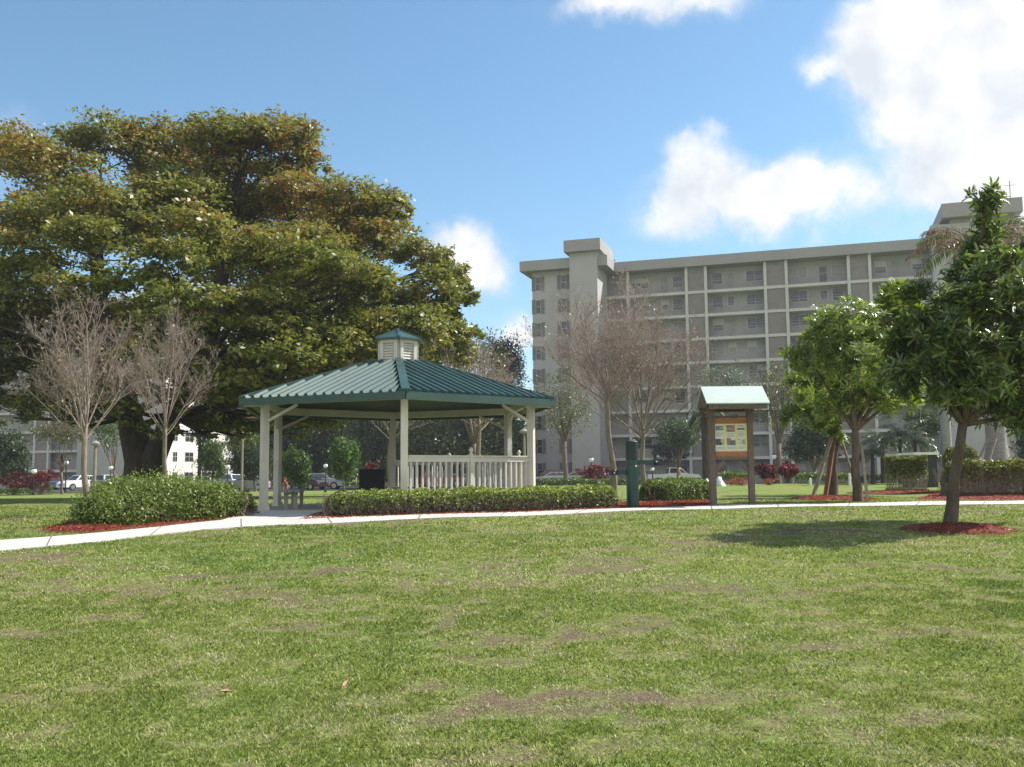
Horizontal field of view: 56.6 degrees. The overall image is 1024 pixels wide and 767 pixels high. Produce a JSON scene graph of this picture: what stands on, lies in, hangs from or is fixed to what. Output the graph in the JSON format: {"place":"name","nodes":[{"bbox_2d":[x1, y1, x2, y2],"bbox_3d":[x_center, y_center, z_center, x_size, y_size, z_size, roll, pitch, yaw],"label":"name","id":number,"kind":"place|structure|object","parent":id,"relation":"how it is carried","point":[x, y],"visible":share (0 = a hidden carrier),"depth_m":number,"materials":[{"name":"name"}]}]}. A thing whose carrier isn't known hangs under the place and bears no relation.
{"place":"outdoors","nodes":[
{"label":"outdoors","id":0,"kind":"place"},
{"bbox_2d":[0,476,1023,766],"bbox_3d":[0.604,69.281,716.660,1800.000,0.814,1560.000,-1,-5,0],"label":"lawn","id":1,"kind":"structure","parent":0,"point":[564,632],"depth_m":8.22,"materials":[{"name":"plant"}]},
{"bbox_2d":[0,487,30,495],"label":"hedge","id":2,"kind":"object","parent":1,"relation":"on","point":[14,490],"visible":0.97,"depth_m":83.14,"materials":[{"name":"green plant"}]},
{"bbox_2d":[0,425,32,493],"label":"dark tree","id":3,"kind":"object","parent":1,"relation":"on","point":[13,457],"visible":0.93,"depth_m":91.45,"materials":[{"name":"green plant"}]},
{"bbox_2d":[0,471,35,494],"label":"red shrub","id":4,"kind":"object","parent":1,"relation":"on","point":[17,483],"visible":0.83,"depth_m":85.49,"materials":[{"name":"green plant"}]},
{"bbox_2d":[24,469,58,494],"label":"red shrub","id":5,"kind":"object","parent":1,"relation":"on","point":[39,478],"visible":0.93,"depth_m":85.40,"materials":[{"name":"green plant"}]},
{"bbox_2d":[26,416,93,493],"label":"sparse tree","id":6,"kind":"object","parent":1,"relation":"on","point":[51,431],"visible":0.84,"depth_m":87.42,"materials":[{"name":"grey plant"}]},
{"bbox_2d":[8,275,166,520],"bbox_3d":[-7.910,0.406,17.635,2.568,4.624,2.899,-1,-5,0],"label":"bare tree","id":7,"kind":"object","parent":1,"relation":"on","point":[64,372],"visible":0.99,"depth_m":17.46,"materials":[{"name":"brown plant"}]},
{"bbox_2d":[91,441,99,495],"bbox_3d":[-27.137,5.595,61.770,0.600,3.771,0.600,-1,-5,0],"label":"street light","id":8,"kind":"object","parent":1,"relation":"on","point":[95,444],"visible":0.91,"depth_m":61.72,"materials":[{"name":"grey metal"}]},
{"bbox_2d":[87,420,120,478],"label":"sparse tree","id":9,"kind":"object","parent":1,"relation":"on","point":[107,431],"visible":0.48,"depth_m":92.54,"materials":[{"name":"green plant"}]},
{"bbox_2d":[0,298,227,488],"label":"apartment building","id":10,"kind":"structure","parent":1,"relation":"on","point":[183,451],"depth_m":132.04,"materials":[{"name":"paint"}]},
{"bbox_2d":[50,507,258,532],"bbox_3d":[-6.915,2.884,20.847,3.358,0.238,9.403,-1,-5,0],"label":"mulch bed","id":11,"kind":"object","parent":1,"relation":"on","point":[149,524],"visible":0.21,"depth_m":17.14,"materials":[{"name":"red wood"}]},
{"bbox_2d":[39,522,122,530],"bbox_3d":[-7.599,2.548,16.937,1.506,0.168,1.155,-1,-5,0],"label":"mulch bed","id":12,"kind":"object","parent":11,"relation":"on","point":[75,526],"visible":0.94,"depth_m":16.73,"materials":[{"name":"red wood"}]},
{"bbox_2d":[57,465,250,524],"bbox_3d":[-6.811,2.126,18.366,3.066,1.147,3.283,-1,-5,0],"label":"round shrub","id":13,"kind":"object","parent":11,"relation":"on","point":[122,500],"visible":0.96,"depth_m":17.97,"materials":[{"name":"green plant"}]},
{"bbox_2d":[213,488,257,516],"bbox_3d":[-5.565,2.404,19.147,0.932,0.597,0.806,2,-6,-25],"label":"sparse shrub","id":14,"kind":"object","parent":11,"relation":"on","point":[251,502],"visible":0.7,"depth_m":19.05,"materials":[{"name":"green plant"}]},
{"bbox_2d":[111,297,219,476],"bbox_3d":[-7.800,0.503,21.140,2.438,4.937,3.035,-1,-5,0],"label":"bare tree","id":15,"kind":"object","parent":1,"relation":"on","point":[164,408],"visible":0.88,"depth_m":21.04,"materials":[{"name":"brown plant"}]},
{"bbox_2d":[189,402,212,479],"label":"dark tree","id":16,"kind":"object","parent":1,"relation":"on","point":[200,440],"visible":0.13,"depth_m":95.47,"materials":[{"name":"green plant"}]},
{"bbox_2d":[196,438,229,481],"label":"round tree","id":17,"kind":"object","parent":1,"relation":"on","point":[210,459],"visible":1,"depth_m":89.18,"materials":[{"name":"green plant"}]},
{"bbox_2d":[220,416,259,487],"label":"bright tree","id":18,"kind":"object","parent":1,"relation":"on","point":[233,446],"visible":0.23,"depth_m":95.88,"materials":[{"name":"green plant"}]},
{"bbox_2d":[0,104,486,481],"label":"almond tree","id":19,"kind":"object","parent":1,"relation":"on","point":[284,324],"visible":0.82,"depth_m":39.20,"materials":[{"name":"green plant"}]},
{"bbox_2d":[222,441,273,490],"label":"dark tree","id":20,"kind":"object","parent":1,"relation":"on","point":[251,462],"visible":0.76,"depth_m":93.09,"materials":[{"name":"green plant"}]},
{"bbox_2d":[220,510,329,520],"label":"path spur","id":21,"kind":"structure","parent":1,"relation":"on","point":[285,514],"depth_m":19.13,"materials":[{"name":"concrete"}]},
{"bbox_2d":[254,416,327,487],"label":"background tree","id":22,"kind":"object","parent":1,"relation":"on","point":[285,444],"visible":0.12,"depth_m":111.11,"materials":[{"name":"green plant"}]},
{"bbox_2d":[282,443,313,488],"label":"round tree","id":23,"kind":"object","parent":1,"relation":"on","point":[296,465],"visible":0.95,"depth_m":69.08,"materials":[{"name":"green plant"}]},
{"bbox_2d":[287,429,334,473],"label":"background tree","id":24,"kind":"object","parent":1,"relation":"on","point":[315,467],"visible":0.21,"depth_m":115.62,"materials":[{"name":"green plant"}]},
{"bbox_2d":[308,419,365,487],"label":"background tree","id":25,"kind":"object","parent":1,"relation":"on","point":[331,437],"visible":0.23,"depth_m":114.72,"materials":[{"name":"green plant"}]},
{"bbox_2d":[326,434,361,491],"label":"round tree","id":26,"kind":"object","parent":1,"relation":"on","point":[344,454],"visible":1,"depth_m":65.69,"materials":[{"name":"green plant"}]},
{"bbox_2d":[229,421,496,486],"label":"distant wood","id":27,"kind":"object","parent":1,"relation":"on","point":[352,479],"visible":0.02,"depth_m":127.46,"materials":[{"name":"green plant"}]},
{"bbox_2d":[338,420,398,473],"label":"background tree","id":28,"kind":"object","parent":1,"relation":"on","point":[366,438],"visible":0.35,"depth_m":108.03,"materials":[{"name":"green plant"}]},
{"bbox_2d":[359,469,384,501],"bbox_3d":[-4.032,2.927,27.349,0.735,0.913,0.735,0,-5,-8],"label":"litter bin","id":29,"kind":"object","parent":1,"relation":"on","point":[369,479],"visible":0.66,"depth_m":27.02,"materials":[{"name":"black metal"}]},
{"bbox_2d":[346,343,440,487],"bbox_3d":[-4.384,1.172,35.951,3.960,6.428,3.731,-1,-5,0],"label":"bare tree","id":30,"kind":"object","parent":1,"relation":"on","point":[388,455],"visible":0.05,"depth_m":35.83,"materials":[{"name":"brown plant"}]},
{"bbox_2d":[238,328,555,512],"bbox_3d":[-2.843,1.024,23.649,7.784,4.846,8.188,-1,-5,0],"label":"gazebo","id":31,"kind":"object","parent":1,"relation":"on","point":[398,380],"visible":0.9,"depth_m":22.06,"materials":[{"name":"beige paint"}]},
{"bbox_2d":[281,489,305,509],"bbox_3d":[-5.293,2.800,23.086,0.420,0.445,2.675,0,-5,-9],"label":"bench","id":32,"kind":"object","parent":31,"relation":"on","point":[293,493],"visible":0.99,"depth_m":21.93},
{"bbox_2d":[2,483,793,492],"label":"car park","id":33,"kind":"structure","parent":1,"relation":"on","point":[340,488],"depth_m":104.13,"materials":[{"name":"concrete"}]},
{"bbox_2d":[56,475,92,490],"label":"parked car","id":34,"kind":"object","parent":33,"relation":"on","point":[73,482],"visible":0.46,"depth_m":107.29,"materials":[{"name":"paint"}]},
{"bbox_2d":[228,476,270,489],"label":"parked car","id":35,"kind":"object","parent":33,"relation":"on","point":[247,482],"visible":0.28,"depth_m":96.62,"materials":[{"name":"paint"}]},
{"bbox_2d":[283,476,328,489],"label":"parked car","id":36,"kind":"object","parent":33,"relation":"on","point":[317,481],"visible":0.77,"depth_m":96.96,"materials":[{"name":"paint"}]},
{"bbox_2d":[304,473,344,489],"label":"parked car","id":37,"kind":"object","parent":33,"relation":"on","point":[333,484],"visible":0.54,"depth_m":99.63,"materials":[{"name":"paint"}]},
{"bbox_2d":[646,467,700,479],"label":"pickup truck","id":38,"kind":"object","parent":33,"relation":"on","point":[671,472],"visible":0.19,"depth_m":95.74,"materials":[{"name":"paint"}]},
{"bbox_2d":[375,439,443,486],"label":"background tree","id":39,"kind":"object","parent":1,"relation":"on","point":[381,464],"visible":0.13,"depth_m":109.33,"materials":[{"name":"green plant"}]},
{"bbox_2d":[381,419,467,486],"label":"background tree","id":40,"kind":"object","parent":1,"relation":"on","point":[435,434],"visible":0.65,"depth_m":101.91,"materials":[{"name":"green plant"}]},
{"bbox_2d":[299,504,612,518],"bbox_3d":[-0.693,2.771,20.686,8.219,0.150,2.768,2,-6,-24],"label":"mulch bed","id":41,"kind":"object","parent":1,"relation":"on","point":[381,514],"visible":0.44,"depth_m":19.41,"materials":[{"name":"red wood"}]},
{"bbox_2d":[314,482,623,516],"bbox_3d":[-0.743,2.459,20.308,6.963,0.643,1.203,2,-6,-23],"label":"hedge","id":42,"kind":"object","parent":41,"relation":"on","point":[480,498],"visible":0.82,"depth_m":19.86,"materials":[{"name":"green plant"}]},
{"bbox_2d":[436,419,481,476],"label":"background tree","id":43,"kind":"object","parent":1,"relation":"on","point":[466,446],"visible":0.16,"depth_m":107.62,"materials":[{"name":"green plant"}]},
{"bbox_2d":[432,325,514,485],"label":"sparse tree","id":44,"kind":"object","parent":1,"relation":"on","point":[472,432],"visible":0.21,"depth_m":73.71,"materials":[{"name":"grey plant"}]},
{"bbox_2d":[440,338,527,466],"bbox_3d":[-1.463,1.436,40.321,4.755,6.650,4.720,2,-6,-21],"label":"bare tree","id":45,"kind":"object","parent":1,"relation":"on","point":[480,422],"visible":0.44,"depth_m":39.92,"materials":[{"name":"brown plant"}]},
{"bbox_2d":[477,325,529,387],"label":"dark tree","id":46,"kind":"object","parent":1,"relation":"on","point":[515,362],"visible":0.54,"depth_m":118.82,"materials":[{"name":"grey plant"}]},
{"bbox_2d":[465,371,545,469],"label":"background tree","id":47,"kind":"object","parent":1,"relation":"on","point":[493,441],"visible":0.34,"depth_m":103.01,"materials":[{"name":"green plant"}]},
{"bbox_2d":[0,500,1023,550],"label":"footpath","id":48,"kind":"structure","parent":1,"relation":"on","point":[17,544],"depth_m":17.91,"materials":[{"name":"concrete"}]},
{"bbox_2d":[527,363,598,484],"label":"sparse tree","id":49,"kind":"object","parent":1,"relation":"on","point":[562,431],"visible":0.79,"depth_m":77.76,"materials":[{"name":"green plant"}]},
{"bbox_2d":[536,476,622,485],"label":"hedge","id":50,"kind":"object","parent":1,"relation":"on","point":[538,481],"visible":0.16,"depth_m":83.19,"materials":[{"name":"green plant"}]},
{"bbox_2d":[542,478,640,485],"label":"hedge","id":51,"kind":"object","parent":1,"relation":"on","point":[564,482],"visible":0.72,"depth_m":66.83,"materials":[{"name":"green plant"}]},
{"bbox_2d":[575,464,610,484],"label":"red shrub","id":52,"kind":"object","parent":1,"relation":"on","point":[591,472],"visible":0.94,"depth_m":80.95,"materials":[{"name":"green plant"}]},
{"bbox_2d":[512,260,704,494],"bbox_3d":[3.087,0.063,27.634,4.754,6.834,5.526,-5,-7,40],"label":"bare tree","id":53,"kind":"object","parent":1,"relation":"on","point":[617,343],"visible":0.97,"depth_m":27.42,"materials":[{"name":"brown plant"}]},
{"bbox_2d":[609,439,662,506],"bbox_3d":[2.846,2.090,21.824,1.221,1.618,0.348,-1,-5,4],"label":"exercise post","id":54,"kind":"object","parent":1,"relation":"on","point":[630,472],"visible":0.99,"depth_m":21.75,"materials":[{"name":"metal"}]},
{"bbox_2d":[556,298,753,484],"bbox_3d":[3.642,0.512,29.405,5.704,6.286,6.391,4,-7,-38],"label":"bare tree","id":55,"kind":"object","parent":1,"relation":"on","point":[651,380],"visible":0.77,"depth_m":29.28,"materials":[{"name":"brown plant"}]},
{"bbox_2d":[606,499,709,508],"bbox_3d":[3.907,3.047,24.240,2.453,0.106,7.826,-2,-6,11],"label":"mulch bed","id":56,"kind":"object","parent":1,"relation":"on","point":[671,503],"visible":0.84,"depth_m":23.30,"materials":[{"name":"red wood"}]},
{"bbox_2d":[639,476,716,500],"bbox_3d":[4.696,2.996,27.008,2.877,0.720,1.164,5,-7,-43],"label":"hedge","id":57,"kind":"object","parent":56,"relation":"on","point":[679,488],"visible":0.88,"depth_m":26.39,"materials":[{"name":"green plant"}]},
{"bbox_2d":[645,441,692,467],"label":"dark shrub","id":58,"kind":"object","parent":1,"relation":"on","point":[659,450],"visible":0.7,"depth_m":102.39,"materials":[{"name":"green plant"}]},
{"bbox_2d":[651,415,700,476],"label":"dark tree","id":59,"kind":"object","parent":1,"relation":"on","point":[683,434],"visible":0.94,"depth_m":91.05,"materials":[{"name":"green plant"}]},
{"bbox_2d":[687,407,725,479],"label":"cabbage palm","id":60,"kind":"object","parent":1,"relation":"on","point":[704,442],"visible":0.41,"depth_m":59.75,"materials":[{"name":"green plant"}]},
{"bbox_2d":[680,364,762,415],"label":"silver tree","id":61,"kind":"object","parent":1,"relation":"on","point":[734,382],"visible":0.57,"depth_m":85.44,"materials":[{"name":"grey plant"}]},
{"bbox_2d":[696,386,769,504],"bbox_3d":[5.249,1.499,22.535,1.465,2.879,1.274,-1,-5,0],"label":"notice board","id":62,"kind":"object","parent":1,"relation":"on","point":[730,437],"visible":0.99,"depth_m":22.48,"materials":[{"name":"wood"}]},
{"bbox_2d":[716,471,755,483],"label":"hedge","id":63,"kind":"object","parent":1,"relation":"on","point":[727,474],"visible":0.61,"depth_m":67.22,"materials":[{"name":"green plant"}]},
{"bbox_2d":[754,462,776,483],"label":"red shrub","id":64,"kind":"object","parent":1,"relation":"on","point":[765,471],"visible":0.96,"depth_m":63.50,"materials":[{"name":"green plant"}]},
{"bbox_2d":[519,181,1023,484],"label":"apartment building","id":65,"kind":"structure","parent":1,"relation":"on","point":[756,305],"depth_m":107.64,"materials":[{"name":"paint"}]},
{"bbox_2d":[532,276,543,291],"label":"shuttered window","id":66,"kind":"structure","parent":65,"relation":"in","point":[537,282],"depth_m":111.04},
{"bbox_2d":[532,345,544,359],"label":"shuttered window","id":67,"kind":"structure","parent":65,"relation":"in","point":[537,354],"depth_m":110.29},
{"bbox_2d":[532,322,544,336],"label":"shuttered window","id":68,"kind":"structure","parent":65,"relation":"in","point":[541,324],"depth_m":110.53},
{"bbox_2d":[532,299,544,313],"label":"shuttered window","id":69,"kind":"structure","parent":65,"relation":"in","point":[537,305],"depth_m":110.80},
{"bbox_2d":[535,439,545,453],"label":"shuttered window","id":70,"kind":"structure","parent":65,"relation":"in","point":[541,448],"depth_m":109.24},
{"bbox_2d":[557,274,569,289],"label":"shuttered window","id":71,"kind":"structure","parent":65,"relation":"in","point":[562,279],"depth_m":110.13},
{"bbox_2d":[745,269,763,281],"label":"window","id":72,"kind":"structure","parent":65,"relation":"in","point":[749,274],"depth_m":108.26,"materials":[{"name":"glass"}]},
{"bbox_2d":[746,293,763,304],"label":"window","id":73,"kind":"structure","parent":65,"relation":"in","point":[756,296],"depth_m":108.00,"materials":[{"name":"glass"}]},
{"bbox_2d":[747,317,764,328],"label":"window","id":74,"kind":"structure","parent":65,"relation":"in","point":[750,320],"depth_m":107.73,"materials":[{"name":"glass"}]},
{"bbox_2d":[747,340,765,351],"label":"window","id":75,"kind":"structure","parent":65,"relation":"in","point":[761,344],"depth_m":107.44,"materials":[{"name":"glass"}]},
{"bbox_2d":[748,364,766,375],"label":"window","id":76,"kind":"structure","parent":65,"relation":"in","point":[757,367],"depth_m":107.23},
{"bbox_2d":[753,436,768,447],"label":"window","id":77,"kind":"structure","parent":65,"relation":"in","point":[761,440],"depth_m":106.40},
{"bbox_2d":[788,266,807,278],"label":"window","id":78,"kind":"structure","parent":65,"relation":"in","point":[794,271],"depth_m":106.79,"materials":[{"name":"glass"}]},
{"bbox_2d":[789,290,807,302],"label":"window","id":79,"kind":"structure","parent":65,"relation":"in","point":[796,295],"depth_m":106.53,"materials":[{"name":"glass"}]},
{"bbox_2d":[790,314,808,325],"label":"window","id":80,"kind":"structure","parent":65,"relation":"in","point":[793,318],"depth_m":106.32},
{"bbox_2d":[746,359,804,483],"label":"sparse tree","id":81,"kind":"object","parent":1,"relation":"on","point":[779,432],"visible":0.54,"depth_m":65.68,"materials":[{"name":"green plant"}]},
{"bbox_2d":[777,460,799,483],"bbox_3d":[18.566,5.911,63.667,1.604,1.621,1.752,-1,-5,0],"label":"red shrub","id":82,"kind":"object","parent":1,"relation":"on","point":[789,470],"visible":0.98,"depth_m":63.39,"materials":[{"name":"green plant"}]},
{"bbox_2d":[781,418,851,481],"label":"dark tree","id":83,"kind":"object","parent":1,"relation":"on","point":[807,444],"visible":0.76,"depth_m":76.38,"materials":[{"name":"green plant"}]},
{"bbox_2d":[771,355,869,494],"bbox_3d":[9.474,1.154,28.849,3.018,4.846,3.157,-1,-5,0],"label":"shade tree","id":84,"kind":"object","parent":1,"relation":"on","point":[802,389],"visible":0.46,"depth_m":28.48,"materials":[{"name":"green plant"}]},
{"bbox_2d":[794,472,848,483],"bbox_3d":[20.182,6.144,61.683,3.684,0.850,1.348,-1,-5,0],"label":"hedge","id":85,"kind":"object","parent":1,"relation":"on","point":[806,475],"visible":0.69,"depth_m":61.26,"materials":[{"name":"green plant"}]},
{"bbox_2d":[811,437,833,495],"bbox_3d":[9.149,2.488,28.023,1.218,1.886,0.100,4,-7,-39],"label":"tree prop","id":86,"kind":"object","parent":1,"relation":"on","point":[821,469],"visible":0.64,"depth_m":28.01,"materials":[{"name":"brown wood"}]},
{"bbox_2d":[823,439,835,494],"bbox_3d":[9.400,2.539,28.119,0.120,1.789,0.813,-6,-7,43],"label":"tree prop","id":87,"kind":"object","parent":1,"relation":"on","point":[829,470],"visible":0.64,"depth_m":28.09,"materials":[{"name":"wood"}]},
{"bbox_2d":[787,495,880,500],"bbox_3d":[9.059,3.208,26.749,2.492,0.171,3.627,-1,-5,0],"label":"mulch bed","id":88,"kind":"object","parent":1,"relation":"on","point":[830,497],"visible":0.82,"depth_m":26.21,"materials":[{"name":"red wood"}]},
{"bbox_2d":[777,277,930,501],"bbox_3d":[9.423,0.184,24.811,4.046,6.001,3.025,1,-6,-15],"label":"shade tree","id":89,"kind":"object","parent":1,"relation":"on","point":[851,338],"visible":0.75,"depth_m":24.64,"materials":[{"name":"green plant"}]},
{"bbox_2d":[860,443,868,501],"bbox_3d":[9.088,2.309,24.487,0.070,1.547,0.715,-2,-6,13],"label":"tree prop","id":90,"kind":"object","parent":1,"relation":"on","point":[864,472],"visible":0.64,"depth_m":24.47,"materials":[{"name":"brown wood"}]},
{"bbox_2d":[859,442,889,483],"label":"palm","id":91,"kind":"object","parent":1,"relation":"on","point":[875,450],"visible":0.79,"depth_m":56.62,"materials":[{"name":"green plant"}]},
{"bbox_2d":[859,428,907,482],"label":"palm","id":92,"kind":"object","parent":1,"relation":"on","point":[871,437],"visible":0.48,"depth_m":59.66,"materials":[{"name":"green plant"}]},
{"bbox_2d":[847,489,940,494],"bbox_3d":[13.605,3.803,33.373,3.760,0.167,3.028,-1,-5,0],"label":"mulch bed","id":93,"kind":"object","parent":1,"relation":"on","point":[889,492],"visible":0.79,"depth_m":32.60,"materials":[{"name":"red wood"}]},
{"bbox_2d":[872,416,928,483],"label":"palm","id":94,"kind":"object","parent":1,"relation":"on","point":[890,435],"visible":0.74,"depth_m":57.77,"materials":[{"name":"green plant"}]},
{"bbox_2d":[884,454,928,490],"bbox_3d":[15.964,3.610,38.481,1.689,1.491,1.848,-3,-6,21],"label":"box hedge","id":95,"kind":"object","parent":1,"relation":"on","point":[908,468],"visible":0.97,"depth_m":37.88,"materials":[{"name":"green plant"}]},
{"bbox_2d":[888,427,940,458],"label":"palm","id":96,"kind":"object","parent":1,"relation":"on","point":[919,441],"visible":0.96,"depth_m":55.72,"materials":[{"name":"green plant"}]},
{"bbox_2d":[897,452,938,487],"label":"utility shed","id":97,"kind":"structure","parent":1,"relation":"on","point":[932,461],"depth_m":43.79,"materials":[{"name":"black metal"}]},
{"bbox_2d":[899,407,954,451],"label":"dark tree","id":98,"kind":"object","parent":1,"relation":"on","point":[931,425],"visible":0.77,"depth_m":75.37,"materials":[{"name":"green plant"}]},
{"bbox_2d":[923,295,951,466],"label":"royal palm","id":99,"kind":"object","parent":1,"relation":"on","point":[945,432],"visible":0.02,"depth_m":57.76,"materials":[{"name":"grey plant"}]},
{"bbox_2d":[872,177,1023,522],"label":"shade tree","id":100,"kind":"object","parent":1,"relation":"on","point":[966,356],"visible":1,"depth_m":16.05,"materials":[{"name":"green plant"}]},
{"bbox_2d":[899,521,1017,534],"bbox_3d":[7.234,2.344,15.495,1.941,0.217,1.480,-1,-5,0],"label":"mulch bed","id":101,"kind":"object","parent":1,"relation":"on","point":[967,528],"visible":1,"depth_m":15.23,"materials":[{"name":"red wood"}]},
{"bbox_2d":[940,443,981,488],"bbox_3d":[17.913,3.328,37.846,1.490,1.915,1.409,-1,-5,0],"label":"bush","id":102,"kind":"object","parent":1,"relation":"on","point":[947,456],"visible":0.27,"depth_m":37.55,"materials":[{"name":"green plant"}]},
{"bbox_2d":[906,216,1023,490],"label":"royal palm","id":103,"kind":"object","parent":1,"relation":"on","point":[1001,449],"visible":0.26,"depth_m":33.76,"materials":[{"name":"green plant"}]},
{"bbox_2d":[915,491,1023,500],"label":"mulch bed","id":104,"kind":"object","parent":1,"relation":"on","point":[938,496],"visible":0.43,"depth_m":26.53,"materials":[{"name":"red wood"}]},
{"bbox_2d":[932,457,1023,495],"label":"long hedge","id":105,"kind":"object","parent":104,"relation":"on","point":[973,471],"visible":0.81,"depth_m":28.72,"materials":[{"name":"green plant"}]},
{"bbox_2d":[1009,423,1023,459],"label":"dark tree","id":106,"kind":"object","parent":1,"relation":"on","point":[1019,443],"visible":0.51,"depth_m":69.37,"materials":[{"name":"green plant"}]},
{"bbox_2d":[0,0,1023,474],"label":"sky","id":107,"kind":"structure","parent":0,"point":[516,130],"materials":[{"name":"blue"}]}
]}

